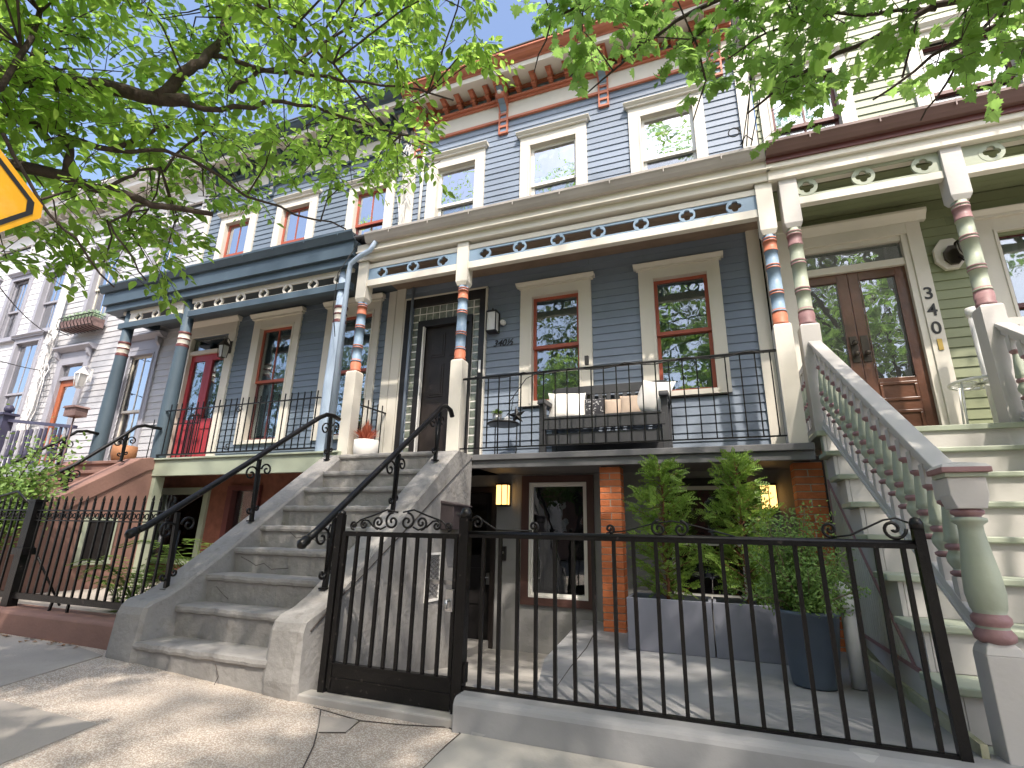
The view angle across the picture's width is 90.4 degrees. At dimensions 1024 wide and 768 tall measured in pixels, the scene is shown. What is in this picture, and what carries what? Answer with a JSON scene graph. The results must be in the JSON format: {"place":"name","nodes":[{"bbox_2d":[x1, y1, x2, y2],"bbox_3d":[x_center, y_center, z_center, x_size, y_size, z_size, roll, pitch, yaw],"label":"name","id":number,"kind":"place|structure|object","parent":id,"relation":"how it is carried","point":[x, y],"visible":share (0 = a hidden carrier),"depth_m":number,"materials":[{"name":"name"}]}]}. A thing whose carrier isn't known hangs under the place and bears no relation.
{"place":"outdoors","nodes":[
{"label":"outdoors","id":0,"kind":"place"},
{"bbox_2d":[0,579,159,613],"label":"front yard","id":1,"kind":"structure","parent":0,"point":[84,596],"depth_m":5.48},
{"bbox_2d":[0,405,77,485],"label":"wooden stoop","id":2,"kind":"object","parent":1,"relation":"on","point":[7,418],"visible":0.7,"depth_m":8.55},
{"bbox_2d":[0,404,90,554],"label":"leafy bush","id":3,"kind":"object","parent":1,"relation":"on","point":[27,488],"visible":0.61,"depth_m":5.79,"materials":[{"name":"green plant"}]},
{"bbox_2d":[0,458,155,592],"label":"stoop","id":4,"kind":"object","parent":1,"relation":"on","point":[116,479],"visible":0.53,"depth_m":6.75,"materials":[{"name":"brown stone"}]},
{"bbox_2d":[0,430,98,483],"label":"stoop rail","id":5,"kind":"object","parent":4,"relation":"on","point":[65,441],"visible":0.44,"depth_m":7.76,"materials":[{"name":"black metal"}]},
{"bbox_2d":[57,405,90,479],"bbox_3d":[-6.375,0.980,7.247,0.300,1.350,0.200,-5,-18,20],"label":"wooden box","id":6,"kind":"object","parent":4,"relation":"on","point":[74,411],"visible":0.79,"depth_m":7.35,"materials":[{"name":"wood"}]},
{"bbox_2d":[36,424,161,489],"bbox_3d":[-5.755,1.125,6.491,0.067,1.618,2.272,-5,-18,20],"label":"stoop rail","id":7,"kind":"object","parent":4,"relation":"on","point":[100,449],"visible":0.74,"depth_m":7.08,"materials":[{"name":"black metal"}]},
{"bbox_2d":[110,445,137,459],"bbox_3d":[-5.958,1.080,7.800,0.330,0.250,0.328,-5,-18,20],"label":"flower pot","id":8,"kind":"object","parent":4,"relation":"on","point":[132,451],"visible":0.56,"depth_m":7.69,"materials":[{"name":"ceramic"}]},
{"bbox_2d":[74,569,164,612],"bbox_3d":[-3.781,2.025,4.973,0.707,0.374,0.892,-5,-18,20],"label":"fern","id":9,"kind":"object","parent":1,"relation":"on","point":[117,597],"visible":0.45,"depth_m":4.93,"materials":[{"name":"green plant"}]},
{"bbox_2d":[65,555,180,599],"bbox_3d":[-3.483,1.868,4.683,0.878,0.524,1.209,8,-18,-22],"label":"fern","id":10,"kind":"object","parent":1,"relation":"on","point":[122,578],"visible":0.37,"depth_m":4.60,"materials":[{"name":"green plant"}]},
{"bbox_2d":[113,539,212,573],"bbox_3d":[-3.242,1.938,5.174,1.365,0.677,1.425,10,-19,-28],"label":"fern","id":11,"kind":"object","parent":1,"relation":"on","point":[167,546],"visible":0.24,"depth_m":5.08,"materials":[{"name":"green plant"}]},
{"bbox_2d":[87,88,413,584],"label":"row house","id":12,"kind":"structure","parent":1,"relation":"on","point":[256,316],"depth_m":8.32,"materials":[{"name":"teal"}]},
{"bbox_2d":[146,416,198,457],"bbox_3d":[-5.821,0.995,8.666,1.150,0.850,0.030,-5,-18,20],"label":"porch railing","id":13,"kind":"object","parent":12,"relation":"on","point":[192,423],"visible":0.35,"depth_m":8.59,"materials":[{"name":"black metal"}]},
{"bbox_2d":[150,487,210,564],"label":"basement window","id":14,"kind":"structure","parent":12,"relation":"in","point":[197,509],"depth_m":8.04,"materials":[{"name":"black glass"}]},
{"bbox_2d":[213,204,261,259],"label":"window","id":15,"kind":"structure","parent":12,"relation":"in","point":[233,239],"depth_m":9.84,"materials":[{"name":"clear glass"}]},
{"bbox_2d":[156,390,321,455],"bbox_3d":[-3.945,0.581,7.229,2.960,0.790,0.031,-5,-18,20],"label":"porch railing","id":16,"kind":"object","parent":12,"relation":"attached to","point":[240,411],"visible":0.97,"depth_m":7.20,"materials":[{"name":"black metal"}]},
{"bbox_2d":[219,485,262,537],"bbox_3d":[-4.044,2.426,7.496,0.650,1.820,0.150,-5,-18,20],"label":"basement door","id":17,"kind":"structure","parent":12,"relation":"in","point":[238,497],"depth_m":7.70,"materials":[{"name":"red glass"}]},
{"bbox_2d":[233,306,306,444],"bbox_3d":[-4.015,-0.134,8.476,1.150,2.285,0.270,-5,-18,20],"label":"window","id":18,"kind":"structure","parent":12,"relation":"in","point":[270,370],"depth_m":8.52,"materials":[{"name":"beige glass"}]},
{"bbox_2d":[270,188,321,246],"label":"window","id":19,"kind":"structure","parent":12,"relation":"in","point":[305,203],"depth_m":9.33,"materials":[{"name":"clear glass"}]},
{"bbox_2d":[310,292,385,440],"bbox_3d":[-2.538,-0.262,7.929,1.150,2.285,0.272,-5,-18,20],"label":"window","id":20,"kind":"structure","parent":12,"relation":"in","point":[374,309],"depth_m":7.97,"materials":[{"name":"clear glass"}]},
{"bbox_2d":[344,169,399,234],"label":"window","id":21,"kind":"structure","parent":12,"relation":"in","point":[373,215],"depth_m":8.74,"materials":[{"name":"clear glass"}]},
{"bbox_2d":[360,398,385,452],"bbox_3d":[-1.975,0.662,6.981,0.030,0.880,0.680,-6,-18,22],"label":"porch railing","id":22,"kind":"object","parent":12,"relation":"on","point":[372,409],"visible":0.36,"depth_m":7.13,"materials":[{"name":"black metal"}]},
{"bbox_2d":[0,633,458,767],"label":"sidewalk","id":23,"kind":"structure","parent":0,"point":[141,716],"depth_m":2.63,"materials":[{"name":"concrete"}]},
{"bbox_2d":[0,150,42,231],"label":"road sign","id":24,"kind":"object","parent":23,"relation":"on","point":[20,204],"visible":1,"depth_m":1.78,"materials":[{"name":"yellow metal"}]},
{"bbox_2d":[0,700,96,764],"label":"paving slab","id":25,"kind":"structure","parent":23,"relation":"on","point":[24,730],"depth_m":2.49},
{"bbox_2d":[0,634,101,686],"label":"paving slab","id":26,"kind":"structure","parent":23,"relation":"on","point":[24,660],"depth_m":3.62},
{"bbox_2d":[3,634,77,647],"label":"leaf litter","id":27,"kind":"object","parent":26,"relation":"on","point":[43,639],"visible":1,"depth_m":4.03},
{"bbox_2d":[0,601,115,649],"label":"brownstone curb","id":28,"kind":"structure","parent":23,"relation":"on","point":[86,628],"depth_m":4.18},
{"bbox_2d":[0,490,171,612],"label":"iron fence","id":29,"kind":"object","parent":28,"relation":"on","point":[22,551],"visible":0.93,"depth_m":4.54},
{"bbox_2d":[0,0,524,324],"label":"cherry tree","id":30,"kind":"object","parent":23,"relation":"on","point":[36,74],"visible":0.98,"depth_m":3.11,"materials":[{"name":"green plant"}]},
{"bbox_2d":[105,450,471,700],"bbox_3d":[-1.692,1.576,4.644,1.800,2.142,2.441,-5,-18,20],"label":"stoop","id":31,"kind":"object","parent":23,"relation":"on","point":[242,604],"visible":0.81,"depth_m":4.03,"materials":[{"name":"stone"}]},
{"bbox_2d":[124,412,340,589],"bbox_3d":[-2.447,0.943,4.836,0.073,1.787,2.170,-5,-18,20],"label":"stoop rail","id":32,"kind":"object","parent":31,"relation":"on","point":[138,530],"visible":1,"depth_m":4.44,"materials":[{"name":"black metal"}]},
{"bbox_2d":[297,404,453,589],"bbox_3d":[-1.040,0.812,4.477,0.073,1.737,2.091,-5,-18,20],"label":"stoop rail","id":33,"kind":"object","parent":31,"relation":"on","point":[303,542],"visible":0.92,"depth_m":4.14,"materials":[{"name":"black metal"}]},
{"bbox_2d":[440,500,471,529],"bbox_3d":[-0.552,1.300,5.024,0.167,0.269,0.380,-5,-18,20],"label":"mailbox","id":34,"kind":"object","parent":31,"relation":"attached to","point":[450,512],"visible":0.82,"depth_m":4.88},
{"bbox_2d":[302,710,320,767],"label":"pavement crack","id":35,"kind":"object","parent":23,"relation":"on","point":[314,742],"visible":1,"depth_m":2.47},
{"bbox_2d":[316,716,357,732],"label":"paving slab","id":36,"kind":"structure","parent":23,"relation":"on","point":[332,724],"depth_m":2.72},
{"bbox_2d":[319,720,359,732],"bbox_3d":[-0.875,1.807,2.663,0.103,0.007,0.249,-13,-21,39],"label":"pavement crack","id":37,"kind":"object","parent":23,"relation":"on","point":[340,732],"visible":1,"depth_m":2.61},
{"bbox_2d":[297,689,451,728],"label":"gate sill","id":38,"kind":"structure","parent":23,"relation":"on","point":[411,713],"depth_m":2.90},
{"bbox_2d":[317,510,346,692],"bbox_3d":[-1.158,1.406,3.276,0.056,1.150,0.053,-5,-18,20],"label":"gate post","id":39,"kind":"object","parent":38,"relation":"on","point":[339,530],"visible":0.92,"depth_m":3.26,"materials":[{"name":"black metal"}]},
{"bbox_2d":[325,509,458,710],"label":"iron gate","id":40,"kind":"structure","parent":39,"relation":"attached to","point":[408,686],"depth_m":3.08,"materials":[{"name":"metal"}]},
{"bbox_2d":[450,507,472,713],"bbox_3d":[-0.287,1.319,2.956,0.081,1.172,0.070,-5,-18,20],"label":"gate post","id":41,"kind":"object","parent":38,"relation":"on","point":[459,671],"visible":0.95,"depth_m":2.94,"materials":[{"name":"black metal"}]},
{"bbox_2d":[313,707,460,767],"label":"pavement crack","id":42,"kind":"object","parent":23,"relation":"on","point":[397,724],"visible":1,"depth_m":2.73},
{"bbox_2d":[424,733,653,767],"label":"paving slab","id":43,"kind":"structure","parent":23,"relation":"on","point":[462,750],"depth_m":2.36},
{"bbox_2d":[452,684,1023,767],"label":"patio curb","id":44,"kind":"structure","parent":23,"relation":"on","point":[654,742],"depth_m":2.34,"materials":[{"name":"concrete"}]},
{"bbox_2d":[462,515,974,762],"bbox_3d":[0.792,1.258,2.545,2.291,1.165,0.056,-5,-18,20],"label":"iron fence","id":45,"kind":"object","parent":44,"relation":"on","point":[917,543],"visible":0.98,"depth_m":2.42,"materials":[{"name":"metal"}]},
{"bbox_2d":[510,0,1023,160],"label":"maple tree","id":46,"kind":"object","parent":23,"relation":"on","point":[793,87],"visible":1,"depth_m":3.21,"materials":[{"name":"green plant"}]},
{"bbox_2d":[0,0,756,195],"label":"sky","id":47,"kind":"structure","parent":0,"point":[516,31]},
{"bbox_2d":[416,648,548,691],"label":"basement walk","id":48,"kind":"structure","parent":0,"point":[525,677],"depth_m":4.82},
{"bbox_2d":[467,638,487,656],"bbox_3d":[-0.737,2.951,5.685,0.800,0.130,0.550,-5,-18,20],"label":"walk step","id":49,"kind":"object","parent":48,"relation":"on","point":[472,646],"visible":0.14,"depth_m":5.57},
{"bbox_2d":[531,620,973,751],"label":"patio","id":50,"kind":"structure","parent":0,"point":[888,715],"depth_m":2.94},
{"bbox_2d":[558,635,592,684],"bbox_3d":[0.518,2.030,3.818,0.032,0.036,2.111,-3,-17,15],"label":"patio joint","id":51,"kind":"object","parent":50,"relation":"on","point":[577,658],"visible":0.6,"depth_m":3.71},
{"bbox_2d":[627,592,715,657],"bbox_3d":[1.308,1.959,4.168,0.645,0.398,0.450,-5,-18,20],"label":"planter box","id":52,"kind":"object","parent":50,"relation":"on","point":[671,634],"visible":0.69,"depth_m":3.97,"materials":[{"name":"metal"}]},
{"bbox_2d":[622,454,711,599],"bbox_3d":[1.372,1.250,4.417,0.795,1.248,0.714,7,-17,-17],"label":"cedar shrub","id":53,"kind":"object","parent":52,"relation":"on","point":[650,491],"visible":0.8,"depth_m":4.37,"materials":[{"name":"green plant"}]},
{"bbox_2d":[713,597,787,664],"bbox_3d":[1.876,1.909,3.957,0.550,0.398,0.450,-5,-18,20],"label":"planter box","id":54,"kind":"object","parent":50,"relation":"on","point":[767,636],"visible":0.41,"depth_m":3.78,"materials":[{"name":"metal"}]},
{"bbox_2d":[691,447,786,604],"bbox_3d":[1.908,1.179,4.221,0.756,1.296,0.583,-14,-22,41],"label":"cedar shrub","id":55,"kind":"object","parent":54,"relation":"on","point":[745,466],"visible":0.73,"depth_m":4.21,"materials":[{"name":"green plant"}]},
{"bbox_2d":[774,606,840,690],"bbox_3d":[1.860,1.632,3.159,0.370,0.425,0.370,-5,-18,20],"label":"round pot","id":56,"kind":"object","parent":50,"relation":"on","point":[821,652],"visible":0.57,"depth_m":3.05,"materials":[{"name":"ceramic"}]},
{"bbox_2d":[719,500,870,617],"bbox_3d":[1.855,1.150,3.307,0.843,0.778,0.744,2,-16,-1],"label":"boxwood shrub","id":57,"kind":"object","parent":56,"relation":"in","point":[813,593],"visible":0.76,"depth_m":3.24,"materials":[{"name":"green plant"}]},
{"bbox_2d":[823,580,866,689],"bbox_3d":[2.097,1.581,3.292,0.215,0.609,0.402,-5,-18,20],"label":"vent pipe","id":58,"kind":"object","parent":50,"relation":"on","point":[854,653],"visible":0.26,"depth_m":3.10,"materials":[{"name":"plastic"}]},
{"bbox_2d":[731,0,1023,661],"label":"row house","id":59,"kind":"structure","parent":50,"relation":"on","point":[900,236],"depth_m":5.27,"materials":[{"name":"green"}]},
{"bbox_2d":[749,41,857,142],"bbox_3d":[3.695,-3.310,6.377,1.130,1.820,0.270,-5,-18,20],"label":"window","id":60,"kind":"structure","parent":59,"relation":"in","point":[769,122],"depth_m":6.40,"materials":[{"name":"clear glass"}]},
{"bbox_2d":[799,366,812,438],"bbox_3d":[3.015,0.159,5.144,0.088,0.700,0.670,-5,-18,20],"label":"porch railing","id":61,"kind":"object","parent":59,"relation":"attached to","point":[805,405],"visible":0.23,"depth_m":5.22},
{"bbox_2d":[894,10,1023,106],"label":"window","id":62,"kind":"structure","parent":59,"relation":"in","point":[915,58],"depth_m":5.96,"materials":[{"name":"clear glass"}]},
{"bbox_2d":[947,375,988,423],"bbox_3d":[4.222,0.201,4.523,0.468,0.463,0.468,-5,-18,20],"label":"bistro table","id":63,"kind":"object","parent":59,"relation":"on","point":[960,389],"visible":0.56,"depth_m":4.60,"materials":[{"name":"white metal"}]},
{"bbox_2d":[964,306,998,422],"bbox_3d":[4.385,-0.140,4.696,0.104,1.220,0.101,-5,-18,20],"label":"standing pipe","id":64,"kind":"object","parent":59,"relation":"on","point":[968,311],"visible":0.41,"depth_m":4.72,"materials":[{"name":"white metal"}]},
{"bbox_2d":[972,203,1023,362],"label":"window","id":65,"kind":"structure","parent":59,"relation":"in","point":[1004,259],"depth_m":5.23,"materials":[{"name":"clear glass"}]},
{"bbox_2d":[1008,316,1023,326],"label":"porch railing","id":66,"kind":"object","parent":59,"relation":"attached to","point":[1019,321],"visible":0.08,"depth_m":4.32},
{"bbox_2d":[819,428,1023,759],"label":"wooden steps","id":67,"kind":"structure","parent":50,"relation":"on","point":[855,506],"depth_m":3.26,"materials":[{"name":"wood"}]},
{"bbox_2d":[808,340,1023,765],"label":"stair railing","id":68,"kind":"object","parent":67,"relation":"on","point":[902,467],"visible":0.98,"depth_m":2.46,"materials":[{"name":"wood"}]},
{"bbox_2d":[994,322,1023,420],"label":"stair railing","id":69,"kind":"object","parent":67,"relation":"on","point":[1013,333],"visible":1,"depth_m":4.11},
{"bbox_2d":[878,662,992,746],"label":"ground","id":70,"kind":"structure","parent":0,"point":[939,672],"depth_m":5.91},
{"bbox_2d":[0,191,86,483],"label":"row house","id":71,"kind":"structure","parent":70,"relation":"on","point":[40,302],"depth_m":11.66,"materials":[{"name":"white"}]},
{"bbox_2d":[0,269,34,343],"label":"window","id":72,"kind":"structure","parent":71,"relation":"in","point":[12,319],"depth_m":12.12,"materials":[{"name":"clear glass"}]},
{"bbox_2d":[0,361,39,370],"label":"overhead cable","id":73,"kind":"object","parent":71,"relation":"attached to","point":[17,365],"visible":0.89,"depth_m":9.60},
{"bbox_2d":[0,330,46,449],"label":"window","id":74,"kind":"structure","parent":71,"relation":"in","point":[16,382],"depth_m":11.24,"materials":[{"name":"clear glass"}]},
{"bbox_2d":[0,287,50,334],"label":"overhead cable","id":75,"kind":"object","parent":71,"relation":"attached to","point":[20,311],"visible":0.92,"depth_m":8.07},
{"bbox_2d":[16,328,58,451],"bbox_3d":[-9.849,0.126,10.532,0.554,2.710,0.124,-5,-18,20],"label":"cable bundle","id":76,"kind":"object","parent":71,"relation":"attached to","point":[38,383],"visible":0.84,"depth_m":10.59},
{"bbox_2d":[27,262,68,332],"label":"window","id":77,"kind":"structure","parent":71,"relation":"in","point":[43,314],"depth_m":11.65,"materials":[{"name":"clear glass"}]},
{"bbox_2d":[22,148,213,464],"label":"row house","id":78,"kind":"structure","parent":70,"relation":"on","point":[80,366],"depth_m":10.32,"materials":[{"name":"white"}]},
{"bbox_2d":[55,312,105,335],"bbox_3d":[-8.904,-1.234,10.488,1.126,0.297,0.288,-5,-18,20],"label":"window box","id":79,"kind":"object","parent":78,"relation":"attached to","point":[84,324],"visible":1,"depth_m":10.40,"materials":[{"name":"wood"}]},
{"bbox_2d":[62,309,105,320],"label":"window box plants","id":80,"kind":"object","parent":79,"relation":"in","point":[95,311],"depth_m":10.43,"materials":[{"name":"green plant"}]},
{"bbox_2d":[82,241,129,325],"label":"window","id":81,"kind":"structure","parent":78,"relation":"in","point":[94,301],"depth_m":11.04,"materials":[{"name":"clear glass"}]},
{"bbox_2d":[103,348,160,460],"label":"window","id":82,"kind":"structure","parent":78,"relation":"in","point":[139,384],"depth_m":9.62,"materials":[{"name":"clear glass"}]},
{"bbox_2d":[145,223,190,274],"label":"window","id":83,"kind":"structure","parent":78,"relation":"in","point":[177,228],"depth_m":10.48,"materials":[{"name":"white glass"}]},
{"bbox_2d":[323,0,845,653],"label":"row house","id":84,"kind":"structure","parent":70,"relation":"on","point":[619,216],"depth_m":6.45,"materials":[{"name":"blue"}]},
{"bbox_2d":[333,239,360,335],"bbox_3d":[-2.281,-1.367,7.022,0.312,1.504,0.102,3,-17,-4],"label":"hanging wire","id":85,"kind":"object","parent":84,"relation":"hanging from","point":[336,285],"visible":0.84,"depth_m":6.98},
{"bbox_2d":[353,438,378,453],"bbox_3d":[-1.853,0.841,6.431,0.310,0.250,0.310,-5,-18,20],"label":"flower pot","id":86,"kind":"object","parent":84,"relation":"on","point":[365,446],"visible":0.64,"depth_m":6.32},
{"bbox_2d":[352,421,378,438],"bbox_3d":[-1.853,0.596,6.475,0.392,0.325,0.349,10,-18,-26],"label":"red plant","id":87,"kind":"object","parent":86,"relation":"in","point":[365,432],"visible":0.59,"depth_m":6.41,"materials":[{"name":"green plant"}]},
{"bbox_2d":[397,144,412,221],"bbox_3d":[-1.741,-3.336,8.385,0.312,1.536,0.113,-5,-18,20],"label":"cable bundle","id":88,"kind":"object","parent":84,"relation":"attached to","point":[409,151],"visible":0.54,"depth_m":8.39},
{"bbox_2d":[424,140,488,218],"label":"window","id":89,"kind":"structure","parent":84,"relation":"in","point":[461,169],"depth_m":8.17,"materials":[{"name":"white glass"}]},
{"bbox_2d":[488,420,519,453],"bbox_3d":[-0.111,0.707,6.226,0.400,0.468,0.400,-5,-18,20],"label":"side table","id":90,"kind":"object","parent":84,"relation":"on","point":[502,423],"visible":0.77,"depth_m":6.25,"materials":[{"name":"black paint"}]},
{"bbox_2d":[493,414,501,419],"bbox_3d":[-0.184,0.429,6.295,0.116,0.100,0.116,-5,-18,20],"label":"flower pot","id":91,"kind":"object","parent":90,"relation":"on","point":[495,416],"visible":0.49,"depth_m":6.26,"materials":[{"name":"ceramic"}]},
{"bbox_2d":[491,409,503,414],"bbox_3d":[-0.182,0.337,6.321,0.190,0.108,0.176,-5,-18,20],"label":"plant","id":92,"kind":"object","parent":91,"relation":"on","point":[496,411],"visible":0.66,"depth_m":6.29,"materials":[{"name":"green plant"}]},
{"bbox_2d":[508,407,524,421],"bbox_3d":[0.055,0.392,6.413,0.236,0.233,0.040,-5,-18,20],"label":"star ornament","id":93,"kind":"object","parent":90,"relation":"on","point":[515,415],"visible":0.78,"depth_m":6.40,"materials":[{"name":"black metal"}]},
{"bbox_2d":[516,113,589,197],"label":"window","id":94,"kind":"structure","parent":84,"relation":"in","point":[553,156],"depth_m":7.62,"materials":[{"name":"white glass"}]},
{"bbox_2d":[515,271,594,407],"bbox_3d":[0.588,-0.573,6.780,1.100,1.765,0.270,-5,-18,20],"label":"window","id":95,"kind":"structure","parent":84,"relation":"in","point":[557,334],"depth_m":6.86,"materials":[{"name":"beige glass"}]},
{"bbox_2d":[520,475,594,608],"bbox_3d":[0.535,1.791,5.880,0.870,1.440,0.130,-5,-18,20],"label":"basement window","id":96,"kind":"structure","parent":84,"relation":"in","point":[558,503],"depth_m":5.86,"materials":[{"name":"white glass"}]},
{"bbox_2d":[537,380,672,451],"bbox_3d":[1.079,0.387,5.874,1.460,0.936,0.637,-5,-18,20],"label":"bench","id":97,"kind":"object","parent":84,"relation":"on","point":[664,413],"visible":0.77,"depth_m":5.71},
{"bbox_2d":[548,393,585,416],"bbox_3d":[0.665,0.280,6.137,0.460,0.420,0.174,-1,-37,7],"label":"pillow","id":98,"kind":"object","parent":97,"relation":"on","point":[573,405],"visible":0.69,"depth_m":6.07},
{"bbox_2d":[585,397,605,414],"bbox_3d":[0.986,0.311,6.045,0.260,0.340,0.125,-5,-35,20],"label":"pillow","id":99,"kind":"object","parent":97,"relation":"on","point":[598,406],"visible":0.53,"depth_m":6.01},
{"bbox_2d":[605,399,620,412],"bbox_3d":[1.212,0.295,5.937,0.300,0.300,0.125,-4,-37,18],"label":"pillow","id":100,"kind":"object","parent":97,"relation":"on","point":[611,406],"visible":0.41,"depth_m":5.91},
{"bbox_2d":[620,395,640,412],"bbox_3d":[1.395,0.258,5.831,0.340,0.330,0.125,-6,-38,25],"label":"pillow","id":101,"kind":"object","parent":97,"relation":"on","point":[625,404],"visible":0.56,"depth_m":5.81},
{"bbox_2d":[637,380,675,410],"bbox_3d":[1.587,0.162,5.739,0.174,0.460,0.440,36,-19,-34],"label":"pillow","id":102,"kind":"object","parent":97,"relation":"on","point":[649,388],"visible":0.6,"depth_m":5.67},
{"bbox_2d":[459,349,786,449],"bbox_3d":[0.986,0.207,5.405,3.380,0.861,0.030,-5,-18,20],"label":"porch railing","id":103,"kind":"object","parent":84,"relation":"attached to","point":[628,364],"visible":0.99,"depth_m":5.35,"materials":[{"name":"black metal"}]},
{"bbox_2d":[506,372,538,415],"bbox_3d":[0.110,0.114,5.746,0.402,0.487,0.014,-5,-18,20],"label":"loose cord","id":104,"kind":"object","parent":103,"relation":"hanging from","point":[515,393],"visible":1,"depth_m":5.77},
{"bbox_2d":[475,351,763,378],"bbox_3d":[1.008,-0.242,5.511,3.103,0.171,0.040,-5,-18,20],"label":"string light cable","id":105,"kind":"object","parent":103,"relation":"attached to","point":[586,359],"visible":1,"depth_m":5.49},
{"bbox_2d":[623,81,708,172],"bbox_3d":[2.135,-3.195,6.963,1.110,1.765,0.270,-5,-18,20],"label":"window","id":106,"kind":"structure","parent":84,"relation":"in","point":[659,136],"depth_m":7.06,"materials":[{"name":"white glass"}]},
{"bbox_2d":[632,250,731,398],"bbox_3d":[2.083,-0.703,6.225,1.080,1.765,0.270,-5,-18,20],"label":"window","id":107,"kind":"structure","parent":84,"relation":"in","point":[683,319],"depth_m":6.28,"materials":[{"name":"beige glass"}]},
{"bbox_2d":[661,478,758,604],"bbox_3d":[2.044,1.631,5.328,0.860,1.260,0.130,-5,-18,20],"label":"basement window","id":108,"kind":"structure","parent":84,"relation":"in","point":[703,490],"depth_m":5.34,"materials":[{"name":"black paint"}]},
{"bbox_2d":[728,127,751,144],"bbox_3d":[2.425,-2.636,5.398,0.236,0.226,0.033,-5,-18,20],"label":"cable loop","id":109,"kind":"object","parent":84,"relation":"attached to","point":[738,129],"visible":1,"depth_m":5.40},
{"bbox_2d":[746,20,754,145],"bbox_3d":[2.227,-4.125,4.576,0.011,2.608,2.551,-3,-17,13],"label":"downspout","id":110,"kind":"object","parent":84,"relation":"attached to","point":[749,104],"visible":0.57,"depth_m":5.26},
{"bbox_2d":[742,9,761,145],"bbox_3d":[2.339,-4.123,4.575,0.011,2.608,2.490,-1,-17,6],"label":"overhead cable","id":111,"kind":"object","parent":84,"relation":"attached to","point":[748,103],"visible":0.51,"depth_m":5.23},
{"bbox_2d":[750,26,773,145],"bbox_3d":[2.511,-4.113,4.559,0.011,2.628,2.444,1,-16,2],"label":"overhead cable","id":112,"kind":"object","parent":84,"relation":"attached to","point":[758,108],"visible":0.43,"depth_m":5.24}
]}

